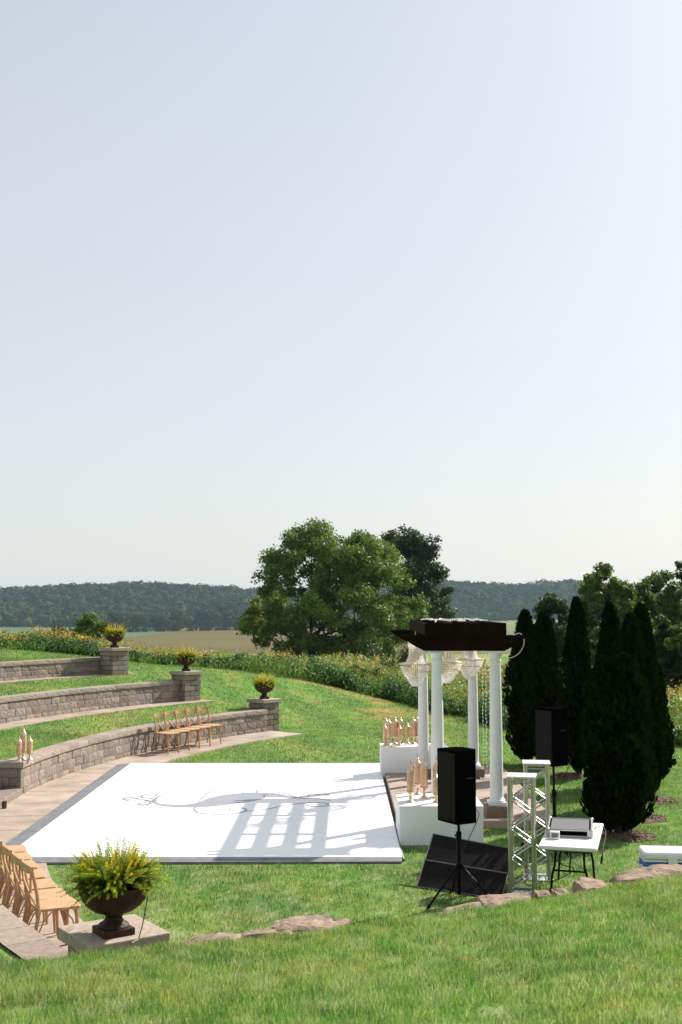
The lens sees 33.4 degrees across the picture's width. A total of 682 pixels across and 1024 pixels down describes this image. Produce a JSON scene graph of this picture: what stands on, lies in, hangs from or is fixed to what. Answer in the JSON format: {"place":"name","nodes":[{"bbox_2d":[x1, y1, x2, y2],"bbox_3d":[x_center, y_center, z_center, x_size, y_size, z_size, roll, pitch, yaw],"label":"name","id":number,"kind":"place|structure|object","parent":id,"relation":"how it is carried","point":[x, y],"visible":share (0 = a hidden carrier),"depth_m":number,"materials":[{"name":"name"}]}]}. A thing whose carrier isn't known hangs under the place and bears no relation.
{"place":"outdoors","nodes":[
{"label":"outdoors","id":0,"kind":"place"},
{"bbox_2d":[0,673,133,683],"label":"path","id":1,"kind":"structure","parent":0,"point":[36,679],"depth_m":31.62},
{"bbox_2d":[0,700,213,729],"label":"path","id":2,"kind":"structure","parent":0,"point":[3,726],"depth_m":28.41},
{"bbox_2d":[0,731,303,950],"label":"path","id":3,"kind":"structure","parent":0,"point":[23,812],"depth_m":20.58,"materials":[{"name":"stone"}]},
{"bbox_2d":[7,845,26,852],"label":"chair","id":4,"kind":"object","parent":3,"relation":"on","point":[18,848],"visible":0.33,"depth_m":13.50,"materials":[{"name":"brown wood"}]},
{"bbox_2d":[0,840,46,920],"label":"chair","id":5,"kind":"object","parent":3,"relation":"on","point":[40,874],"visible":0.57,"depth_m":12.06,"materials":[{"name":"brown wood"}]},
{"bbox_2d":[2,843,56,932],"bbox_3d":[-3.224,3.874,11.741,0.531,0.888,0.420,2,-5,-27],"label":"chair","id":6,"kind":"object","parent":3,"relation":"on","point":[46,883],"visible":0.62,"depth_m":11.67,"materials":[{"name":"brown wood"}]},
{"bbox_2d":[12,852,68,944],"bbox_3d":[-3.010,3.841,11.339,0.531,0.888,0.420,2,-5,-27],"label":"chair","id":7,"kind":"object","parent":3,"relation":"on","point":[43,893],"visible":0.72,"depth_m":11.32,"materials":[{"name":"brown wood"}]},
{"bbox_2d":[21,860,80,932],"bbox_3d":[-2.815,3.812,10.994,0.531,0.888,0.420,3,-5,-30],"label":"chair","id":8,"kind":"object","parent":3,"relation":"on","point":[39,906],"visible":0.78,"depth_m":10.92,"materials":[{"name":"brown wood"}]},
{"bbox_2d":[151,713,179,754],"bbox_3d":[-4.005,5.068,26.033,0.531,0.888,0.420,-3,-6,33],"label":"chair","id":9,"kind":"object","parent":3,"relation":"on","point":[165,733],"visible":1,"depth_m":26.01,"materials":[{"name":"brown wood"}]},
{"bbox_2d":[162,711,189,751],"bbox_3d":[-3.826,5.104,26.471,0.531,0.888,0.420,-4,-6,36],"label":"chair","id":10,"kind":"object","parent":3,"relation":"on","point":[176,729],"visible":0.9,"depth_m":26.52,"materials":[{"name":"brown wood"}]},
{"bbox_2d":[173,710,199,749],"bbox_3d":[-3.637,5.141,26.902,0.531,0.888,0.420,-3,-6,36],"label":"chair","id":11,"kind":"object","parent":3,"relation":"on","point":[185,714],"visible":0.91,"depth_m":26.93,"materials":[{"name":"brown wood"}]},
{"bbox_2d":[184,708,210,745],"bbox_3d":[-3.435,5.176,27.329,0.531,0.888,0.420,-4,-6,37],"label":"chair","id":12,"kind":"object","parent":3,"relation":"on","point":[196,712],"visible":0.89,"depth_m":27.37,"materials":[{"name":"brown wood"}]},
{"bbox_2d":[195,707,221,744],"bbox_3d":[-3.222,5.211,27.751,0.531,0.888,0.420,-4,-6,39],"label":"chair","id":13,"kind":"object","parent":3,"relation":"on","point":[207,709],"visible":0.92,"depth_m":27.75,"materials":[{"name":"brown wood"}]},
{"bbox_2d":[38,592,557,626],"bbox_3d":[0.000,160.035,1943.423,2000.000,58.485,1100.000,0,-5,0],"label":"hills","id":14,"kind":"structure","parent":0,"point":[555,618],"depth_m":1668.77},
{"bbox_2d":[0,578,663,626],"bbox_3d":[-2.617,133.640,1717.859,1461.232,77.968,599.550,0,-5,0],"label":"wood","id":15,"kind":"object","parent":14,"relation":"on","point":[62,604],"visible":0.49,"depth_m":1716.08,"materials":[{"name":"plant"}]},
{"bbox_2d":[0,620,681,1023],"bbox_3d":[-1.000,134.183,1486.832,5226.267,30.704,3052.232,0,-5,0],"label":"ground","id":16,"kind":"structure","parent":0,"point":[218,640],"depth_m":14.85,"materials":[{"name":"plant"}]},
{"bbox_2d":[0,780,20,807],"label":"stone steps","id":17,"kind":"structure","parent":16,"relation":"on","point":[8,795],"depth_m":19.66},
{"bbox_2d":[0,760,23,788],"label":"stair wall","id":18,"kind":"structure","parent":16,"relation":"on","point":[6,768],"depth_m":20.22,"materials":[{"name":"stone"}]},
{"bbox_2d":[16,736,21,760],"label":"candle jar","id":19,"kind":"object","parent":18,"relation":"on","point":[18,747],"visible":1,"depth_m":20.37,"materials":[{"name":"glass"}]},
{"bbox_2d":[0,903,67,959],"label":"path","id":20,"kind":"structure","parent":16,"relation":"on","point":[20,937],"depth_m":9.41,"materials":[{"name":"stone"}]},
{"bbox_2d":[13,623,72,640],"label":"shrub","id":21,"kind":"object","parent":16,"relation":"on","point":[58,627],"visible":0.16,"depth_m":43.72,"materials":[{"name":"green plant"}]},
{"bbox_2d":[0,657,102,680],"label":"retaining wall","id":22,"kind":"structure","parent":16,"relation":"on","point":[25,669],"depth_m":32.13,"materials":[{"name":"stone"}]},
{"bbox_2d":[0,680,180,723],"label":"retaining wall","id":23,"kind":"structure","parent":16,"relation":"on","point":[23,706],"depth_m":28.98,"materials":[{"name":"stone"}]},
{"bbox_2d":[69,612,111,641],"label":"bush","id":24,"kind":"object","parent":16,"relation":"on","point":[86,621],"visible":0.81,"depth_m":55.48,"materials":[{"name":"green plant"}]},
{"bbox_2d":[57,914,169,956],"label":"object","id":25,"kind":"structure","parent":16,"relation":"on","point":[78,936],"depth_m":8.75,"materials":[{"name":"stone"}]},
{"bbox_2d":[77,880,150,939],"bbox_3d":[-1.755,3.064,8.792,0.564,0.376,0.564,3,-6,-35],"label":"planter urn","id":26,"kind":"object","parent":25,"relation":"on","point":[114,923],"visible":0.76,"depth_m":8.63,"materials":[{"name":"stone"}]},
{"bbox_2d":[54,808,175,908],"bbox_3d":[-1.743,2.649,8.836,0.921,0.677,0.960,0,-5,0],"label":"urn plant","id":27,"kind":"object","parent":26,"relation":"in","point":[97,875],"visible":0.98,"depth_m":8.66,"materials":[{"name":"green plant"}]},
{"bbox_2d":[98,647,130,675],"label":"stone pillar","id":28,"kind":"structure","parent":16,"relation":"on","point":[113,662],"depth_m":33.53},
{"bbox_2d":[105,635,123,647],"bbox_3d":[-6.720,3.838,33.798,0.564,0.376,0.564,1,-5,-8],"label":"planter urn","id":29,"kind":"object","parent":28,"relation":"on","point":[114,639],"visible":0.94,"depth_m":33.64,"materials":[{"name":"stone"}]},
{"bbox_2d":[103,622,127,637],"bbox_3d":[-6.697,3.498,33.822,0.840,0.470,0.747,4,-6,-40],"label":"urn plant","id":30,"kind":"object","parent":29,"relation":"in","point":[116,631],"visible":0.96,"depth_m":33.70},
{"bbox_2d":[106,613,126,629],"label":"tree","id":31,"kind":"object","parent":16,"relation":"on","point":[114,620],"visible":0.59,"depth_m":1125.39,"materials":[{"name":"green plant"}]},
{"bbox_2d":[124,614,143,631],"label":"tree","id":32,"kind":"object","parent":16,"relation":"on","point":[132,622],"visible":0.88,"depth_m":1147.04,"materials":[{"name":"green plant"}]},
{"bbox_2d":[4,709,267,793],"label":"retaining wall","id":33,"kind":"structure","parent":16,"relation":"on","point":[51,763],"depth_m":24.82,"materials":[{"name":"stone"}]},
{"bbox_2d":[20,726,26,759],"bbox_3d":[-5.755,4.167,20.620,0.124,0.620,0.124,3,-6,-32],"label":"candle jar","id":34,"kind":"object","parent":33,"relation":"on","point":[23,737],"visible":0.95,"depth_m":20.58,"materials":[{"name":"glass"}]},
{"bbox_2d":[27,735,32,759],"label":"candle jar","id":35,"kind":"object","parent":33,"relation":"on","point":[29,746],"visible":1,"depth_m":20.52,"materials":[{"name":"glass"}]},
{"bbox_2d":[134,615,152,631],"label":"tree","id":36,"kind":"object","parent":16,"relation":"on","point":[146,623],"visible":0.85,"depth_m":1157.65,"materials":[{"name":"green plant"}]},
{"bbox_2d":[148,614,165,631],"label":"tree","id":37,"kind":"object","parent":16,"relation":"on","point":[156,622],"visible":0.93,"depth_m":1172.61,"materials":[{"name":"green plant"}]},
{"bbox_2d":[158,615,171,631],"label":"tree","id":38,"kind":"object","parent":16,"relation":"on","point":[167,625],"visible":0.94,"depth_m":1181.76,"materials":[{"name":"green plant"}]},
{"bbox_2d":[167,611,183,630],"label":"tree","id":39,"kind":"object","parent":16,"relation":"on","point":[175,616],"visible":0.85,"depth_m":1193.75,"materials":[{"name":"green plant"}]},
{"bbox_2d":[169,670,202,701],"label":"stone pillar","id":40,"kind":"structure","parent":16,"relation":"on","point":[190,686],"depth_m":32.21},
{"bbox_2d":[177,658,195,670],"bbox_3d":[-4.420,4.351,32.501,0.564,0.376,0.564,1,-5,-8],"label":"planter urn","id":41,"kind":"object","parent":40,"relation":"on","point":[185,662],"visible":0.91,"depth_m":32.34,"materials":[{"name":"stone"}]},
{"bbox_2d":[174,647,201,660],"bbox_3d":[-4.409,4.025,32.523,0.816,0.496,0.813,-3,-6,35],"label":"urn plant","id":42,"kind":"object","parent":41,"relation":"in","point":[192,654],"visible":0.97,"depth_m":32.39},
{"bbox_2d":[176,608,198,630],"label":"tree","id":43,"kind":"object","parent":16,"relation":"on","point":[192,628],"visible":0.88,"depth_m":1207.20,"materials":[{"name":"green plant"}]},
{"bbox_2d":[191,608,212,630],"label":"tree","id":44,"kind":"object","parent":16,"relation":"on","point":[205,626],"visible":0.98,"depth_m":1219.27,"materials":[{"name":"green plant"}]},
{"bbox_2d":[5,763,404,863],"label":"dance floor","id":45,"kind":"structure","parent":16,"relation":"on","point":[259,813],"depth_m":17.93,"materials":[{"name":"white plastic"}]},
{"bbox_2d":[179,932,240,945],"bbox_3d":[-1.033,3.584,8.781,0.738,0.661,0.658,0,-5,0],"label":"boulder","id":46,"kind":"object","parent":16,"relation":"on","point":[208,936],"visible":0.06,"depth_m":8.85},
{"bbox_2d":[210,605,229,629],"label":"tree","id":47,"kind":"object","parent":16,"relation":"on","point":[221,609],"visible":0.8,"depth_m":1244.75,"materials":[{"name":"green plant"}]},
{"bbox_2d":[221,605,239,629],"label":"tree","id":48,"kind":"object","parent":16,"relation":"on","point":[227,619],"visible":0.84,"depth_m":1255.40,"materials":[{"name":"green plant"}]},
{"bbox_2d":[241,596,266,641],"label":"sapling","id":49,"kind":"object","parent":16,"relation":"on","point":[253,623],"visible":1,"depth_m":79.41,"materials":[{"name":"green plant"}]},
{"bbox_2d":[247,698,281,730],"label":"stone pillar","id":50,"kind":"structure","parent":16,"relation":"on","point":[271,705],"depth_m":30.91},
{"bbox_2d":[254,684,273,698],"bbox_3d":[-2.100,4.921,31.148,0.564,0.376,0.564,1,-5,-8],"label":"planter urn","id":51,"kind":"object","parent":50,"relation":"on","point":[264,691],"visible":0.93,"depth_m":30.99,"materials":[{"name":"stone"}]},
{"bbox_2d":[252,674,276,689],"bbox_3d":[-2.086,4.594,31.183,0.832,0.503,0.841,0,-5,0],"label":"urn plant","id":52,"kind":"object","parent":51,"relation":"in","point":[260,680],"visible":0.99,"depth_m":31.03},
{"bbox_2d":[240,928,293,939],"bbox_3d":[-0.600,3.621,9.028,0.647,0.643,0.596,0,-5,0],"label":"boulder","id":53,"kind":"object","parent":16,"relation":"on","point":[254,933],"visible":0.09,"depth_m":8.95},
{"bbox_2d":[270,914,350,933],"bbox_3d":[-0.280,3.582,9.220,0.734,0.540,0.599,0,-5,0],"label":"boulder","id":54,"kind":"object","parent":16,"relation":"on","point":[295,924],"visible":0.18,"depth_m":9.21,"materials":[{"name":"stone"}]},
{"bbox_2d":[235,517,431,660],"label":"broad tree","id":55,"kind":"object","parent":16,"relation":"on","point":[356,570],"visible":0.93,"depth_m":85.57,"materials":[{"name":"green plant"}]},
{"bbox_2d":[0,624,681,746],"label":"meadow","id":56,"kind":"structure","parent":16,"relation":"on","point":[396,687],"depth_m":40.37,"materials":[{"name":"green plant"}]},
{"bbox_2d":[664,622,681,662],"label":"bush","id":57,"kind":"object","parent":56,"relation":"on","point":[671,643],"visible":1,"depth_m":35.73,"materials":[{"name":"green plant"}]},
{"bbox_2d":[341,664,388,683],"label":"shrub","id":58,"kind":"object","parent":16,"relation":"on","point":[368,672],"visible":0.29,"depth_m":44.16,"materials":[{"name":"green plant"}]},
{"bbox_2d":[366,641,417,673],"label":"shrub","id":59,"kind":"object","parent":16,"relation":"on","point":[403,654],"visible":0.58,"depth_m":54.52,"materials":[{"name":"green plant"}]},
{"bbox_2d":[380,743,447,778],"bbox_3d":[1.440,4.933,22.555,1.326,0.618,0.626,0,-5,0],"label":"display box","id":60,"kind":"object","parent":16,"relation":"on","point":[394,758],"visible":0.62,"depth_m":22.26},
{"bbox_2d":[386,717,391,745],"bbox_3d":[0.949,4.311,22.432,0.124,0.600,0.124,-2,-5,23],"label":"candle jar","id":61,"kind":"object","parent":60,"relation":"on","point":[389,730],"visible":1,"depth_m":22.39,"materials":[{"name":"glass"}]},
{"bbox_2d":[392,716,397,743],"bbox_3d":[1.082,4.337,22.747,0.124,0.600,0.124,-2,-5,24],"label":"candle jar","id":62,"kind":"object","parent":60,"relation":"on","point":[394,727],"visible":0.95,"depth_m":22.71,"materials":[{"name":"glass"}]},
{"bbox_2d":[410,714,415,743],"bbox_3d":[1.449,4.339,22.769,0.124,0.600,0.124,-1,-5,17],"label":"candle jar","id":63,"kind":"object","parent":60,"relation":"on","point":[413,728],"visible":1,"depth_m":22.73,"materials":[{"name":"glass"}]},
{"bbox_2d":[377,524,458,652],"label":"dark tree","id":64,"kind":"object","parent":16,"relation":"on","point":[415,549],"visible":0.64,"depth_m":110.75,"materials":[{"name":"green plant"}]},
{"bbox_2d":[396,793,483,845],"bbox_3d":[1.417,4.470,16.591,1.186,0.548,1.126,0,-5,0],"label":"display box","id":65,"kind":"object","parent":16,"relation":"on","point":[418,822],"visible":0.61,"depth_m":16.04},
{"bbox_2d":[406,759,414,802],"bbox_3d":[1.000,3.864,16.365,0.124,0.620,0.124,0,-5,0],"label":"candle jar","id":66,"kind":"object","parent":65,"relation":"on","point":[410,780],"visible":1,"depth_m":16.32,"materials":[{"name":"glass"}]},
{"bbox_2d":[414,753,421,794],"bbox_3d":[1.149,3.922,17.059,0.124,0.620,0.124,-2,-5,23],"label":"candle jar","id":67,"kind":"object","parent":65,"relation":"on","point":[417,764],"visible":0.96,"depth_m":17.02,"materials":[{"name":"glass"}]},
{"bbox_2d":[420,756,427,798],"bbox_3d":[1.220,3.896,16.745,0.124,0.620,0.124,-2,-5,21],"label":"candle jar","id":68,"kind":"object","parent":65,"relation":"on","point":[423,777],"visible":1,"depth_m":16.70,"materials":[{"name":"glass"}]},
{"bbox_2d":[432,771,437,802],"bbox_3d":[1.367,3.944,16.358,0.112,0.460,0.112,0,-5,0],"label":"candle jar","id":69,"kind":"object","parent":65,"relation":"on","point":[434,779],"visible":0.83,"depth_m":16.32,"materials":[{"name":"beige glass"}]},
{"bbox_2d":[426,825,487,909],"bbox_3d":[1.246,3.966,12.877,0.740,0.961,0.849,3,-6,-35],"label":"speaker stand","id":70,"kind":"object","parent":16,"relation":"on","point":[459,867],"visible":0.87,"depth_m":12.91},
{"bbox_2d":[437,747,475,824],"bbox_3d":[1.350,3.123,13.019,0.372,0.819,0.424,3,-6,-32],"label":"loudspeaker","id":71,"kind":"object","parent":70,"relation":"on","point":[456,780],"visible":1,"depth_m":12.87,"materials":[{"name":"plastic"}]},
{"bbox_2d":[440,901,480,915],"bbox_3d":[1.063,3.612,9.785,0.457,0.443,0.548,0,-5,0],"label":"boulder","id":72,"kind":"object","parent":16,"relation":"on","point":[467,905],"visible":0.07,"depth_m":9.90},
{"bbox_2d":[416,833,514,895],"bbox_3d":[1.546,4.257,13.787,1.252,0.534,0.957,-3,-6,30],"label":"floor speaker","id":73,"kind":"object","parent":16,"relation":"on","point":[485,865],"visible":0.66,"depth_m":13.68},
{"bbox_2d":[475,892,533,907],"bbox_3d":[1.433,3.604,9.986,0.574,0.437,0.586,0,-5,0],"label":"boulder","id":74,"kind":"object","parent":16,"relation":"on","point":[492,900],"visible":0.17,"depth_m":10.07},
{"bbox_2d":[501,608,534,764],"bbox_3d":[3.950,3.744,24.346,0.984,3.390,1.025,-2,-5,26],"label":"arborvitae","id":75,"kind":"object","parent":16,"relation":"on","point":[515,673],"visible":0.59,"depth_m":24.19,"materials":[{"name":"green plant"}]},
{"bbox_2d":[522,760,553,881],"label":"truss tower","id":76,"kind":"structure","parent":16,"relation":"on","point":[546,764],"depth_m":14.06,"materials":[{"name":"metal"}]},
{"bbox_2d":[520,611,562,767],"bbox_3d":[4.268,3.746,23.989,1.002,3.327,0.990,0,-5,0],"label":"arborvitae","id":77,"kind":"object","parent":16,"relation":"on","point":[542,669],"visible":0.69,"depth_m":23.80,"materials":[{"name":"green plant"}]},
{"bbox_2d":[531,889,551,899],"bbox_3d":[1.807,3.566,10.234,0.167,0.307,0.355,0,-5,0],"label":"boulder","id":78,"kind":"object","parent":16,"relation":"on","point":[539,893],"visible":0.29,"depth_m":10.22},
{"bbox_2d":[520,767,567,854],"bbox_3d":[3.070,4.117,15.988,0.740,1.178,0.848,4,-6,-40],"label":"speaker stand","id":79,"kind":"object","parent":16,"relation":"on","point":[554,791],"visible":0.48,"depth_m":15.92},
{"bbox_2d":[535,706,567,766],"bbox_3d":[2.988,3.150,15.998,0.372,0.790,0.424,3,-6,-32],"label":"loudspeaker","id":80,"kind":"object","parent":79,"relation":"on","point":[551,726],"visible":0.92,"depth_m":15.85,"materials":[{"name":"plastic"}]},
{"bbox_2d":[532,592,569,669],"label":"leafy tree","id":81,"kind":"object","parent":16,"relation":"on","point":[557,606],"visible":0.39,"depth_m":43.49,"materials":[{"name":"green plant"}]},
{"bbox_2d":[550,888,569,896],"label":"boulder","id":82,"kind":"object","parent":16,"relation":"on","point":[557,891],"visible":0.3,"depth_m":10.34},
{"bbox_2d":[550,772,586,778],"bbox_3d":[4.507,5.184,22.486,0.899,0.085,0.677,0,-5,0],"label":"mulch bed","id":83,"kind":"object","parent":16,"relation":"on","point":[572,775],"visible":0.81,"depth_m":22.32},
{"bbox_2d":[555,595,590,773],"bbox_3d":[4.706,3.476,22.672,0.834,3.644,0.834,-5,-7,44],"label":"arborvitae","id":84,"kind":"object","parent":83,"relation":"on","point":[575,662],"visible":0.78,"depth_m":22.53,"materials":[{"name":"green plant"}]},
{"bbox_2d":[538,823,602,892],"bbox_3d":[2.734,4.135,13.417,0.649,0.669,1.543,-1,-5,15],"label":"folding table","id":85,"kind":"object","parent":16,"relation":"on","point":[583,846],"visible":0.77,"depth_m":12.95,"materials":[{"name":"plastic"}]},
{"bbox_2d":[546,816,593,838],"bbox_3d":[2.734,3.756,13.571,0.552,0.111,0.770,-1,-5,12],"label":"mixer case","id":86,"kind":"object","parent":85,"relation":"on","point":[575,827],"visible":0.98,"depth_m":13.36,"materials":[{"name":"metal"}]},
{"bbox_2d":[572,877,610,893],"bbox_3d":[2.377,3.704,10.630,0.435,0.498,0.555,0,-5,0],"label":"boulder","id":87,"kind":"object","parent":16,"relation":"on","point":[582,883],"visible":0.24,"depth_m":10.67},
{"bbox_2d":[593,599,620,665],"bbox_3d":[5.071,3.418,21.412,0.833,3.550,0.845,0,-5,0],"label":"arborvitae","id":88,"kind":"object","parent":16,"relation":"on","point":[609,636],"visible":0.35,"depth_m":21.39,"materials":[{"name":"green plant"}]},
{"bbox_2d":[574,562,656,668],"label":"leafy tree","id":89,"kind":"object","parent":16,"relation":"on","point":[594,591],"visible":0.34,"depth_m":49.47,"materials":[{"name":"green plant"}]},
{"bbox_2d":[601,830,657,841],"bbox_3d":[4.188,4.694,16.600,0.934,0.083,0.712,0,-5,0],"label":"mulch bed","id":90,"kind":"object","parent":16,"relation":"on","point":[629,835],"visible":0.91,"depth_m":16.45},
{"bbox_2d":[577,651,657,833],"bbox_3d":[4.052,3.430,16.766,1.169,2.755,0.962,0,-5,0],"label":"arborvitae","id":91,"kind":"object","parent":90,"relation":"on","point":[613,723],"visible":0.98,"depth_m":16.52,"materials":[{"name":"green plant"}]},
{"bbox_2d":[609,868,660,884],"bbox_3d":[2.799,3.692,10.845,0.507,0.526,0.638,0,-5,0],"label":"boulder","id":92,"kind":"object","parent":16,"relation":"on","point":[634,874],"visible":0.25,"depth_m":10.85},
{"bbox_2d":[604,582,670,661],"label":"leafy tree","id":93,"kind":"object","parent":16,"relation":"on","point":[646,597],"visible":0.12,"depth_m":55.39,"materials":[{"name":"green plant"}]},
{"bbox_2d":[641,813,667,822],"bbox_3d":[4.724,4.812,18.025,0.883,0.085,0.711,0,-5,0],"label":"mulch bed","id":94,"kind":"object","parent":16,"relation":"on","point":[655,817],"visible":0.3,"depth_m":17.83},
{"bbox_2d":[614,610,658,804],"bbox_3d":[4.646,3.259,18.290,0.797,3.348,0.809,3,-6,-32],"label":"arborvitae","id":95,"kind":"object","parent":94,"relation":"on","point":[631,641],"visible":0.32,"depth_m":18.26,"materials":[{"name":"green plant"}]},
{"bbox_2d":[635,846,681,867],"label":"cooler","id":96,"kind":"object","parent":16,"relation":"on","point":[654,855],"visible":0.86,"depth_m":12.42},
{"bbox_2d":[639,569,681,631],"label":"leafy tree","id":97,"kind":"object","parent":16,"relation":"on","point":[670,601],"visible":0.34,"depth_m":56.92,"materials":[{"name":"green plant"}]},
{"bbox_2d":[640,864,681,876],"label":"boulder","id":98,"kind":"object","parent":16,"relation":"on","point":[666,869],"visible":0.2,"depth_m":11.04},
{"bbox_2d":[648,795,678,803],"bbox_3d":[5.384,4.955,19.716,0.933,0.082,0.711,0,-5,0],"label":"mulch bed","id":99,"kind":"object","parent":16,"relation":"on","point":[663,799],"visible":0.35,"depth_m":19.55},
{"bbox_2d":[633,601,669,802],"bbox_3d":[5.188,3.291,19.607,0.891,3.505,0.892,0,-5,0],"label":"arborvitae","id":100,"kind":"object","parent":99,"relation":"on","point":[641,613],"visible":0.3,"depth_m":19.40,"materials":[{"name":"green plant"}]},
{"bbox_2d":[657,662,676,778],"bbox_3d":[5.906,3.988,21.462,0.759,2.423,0.765,0,-5,0],"label":"arborvitae","id":101,"kind":"object","parent":16,"relation":"on","point":[670,737],"visible":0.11,"depth_m":21.29,"materials":[{"name":"green plant"}]},
{"bbox_2d":[653,619,681,694],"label":"bush","id":102,"kind":"object","parent":16,"relation":"on","point":[670,663],"visible":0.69,"depth_m":39.27,"materials":[{"name":"green plant"}]},
{"bbox_2d":[668,560,681,587],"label":"leafy tree","id":103,"kind":"object","parent":16,"relation":"on","point":[678,564],"visible":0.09,"depth_m":61.83,"materials":[{"name":"green plant"}]},
{"bbox_2d":[0,0,681,589],"label":"sky","id":104,"kind":"structure","parent":0,"point":[377,267],"materials":[{"name":"blue"}]},
{"bbox_2d":[385,766,551,827],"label":"pavement","id":105,"kind":"structure","parent":0,"point":[396,783],"depth_m":19.67,"materials":[{"name":"stone"}]},
{"bbox_2d":[390,620,525,817],"bbox_3d":[1.930,3.405,19.876,1.940,2.980,4.521,0,-5,0],"label":"pergola","id":106,"kind":"object","parent":105,"relation":"on","point":[437,639],"visible":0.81,"depth_m":17.79,"materials":[{"name":"white wood"}]},
{"bbox_2d":[399,631,431,686],"bbox_3d":[1.287,2.535,19.657,0.565,0.943,0.565,0,-5,0],"label":"chandelier","id":107,"kind":"object","parent":106,"relation":"hanging from","point":[414,655],"visible":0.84,"depth_m":19.56,"materials":[{"name":"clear glass"}]},
{"bbox_2d":[442,651,461,682],"bbox_3d":[1.933,2.637,20.753,0.565,0.963,0.565,0,-5,0],"label":"chandelier","id":108,"kind":"object","parent":106,"relation":"hanging from","point":[451,659],"visible":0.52,"depth_m":20.64,"materials":[{"name":"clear glass"}]},
{"bbox_2d":[421,618,487,621],"bbox_3d":[2.025,1.888,19.906,1.060,0.042,3.589,0,-5,0],"label":"light string","id":109,"kind":"object","parent":106,"relation":"on","point":[459,619],"visible":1,"depth_m":20.02,"materials":[{"name":"white glass"}]},
{"bbox_2d":[455,651,483,679],"bbox_3d":[2.464,2.728,21.849,0.565,0.963,0.565,0,-5,0],"label":"chandelier","id":110,"kind":"object","parent":106,"relation":"hanging from","point":[466,657],"visible":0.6,"depth_m":21.72,"materials":[{"name":"clear glass"}]},
{"bbox_2d":[506,772,536,895],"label":"truss tower","id":111,"kind":"structure","parent":0,"point":[511,776],"depth_m":13.21,"materials":[{"name":"metal"}]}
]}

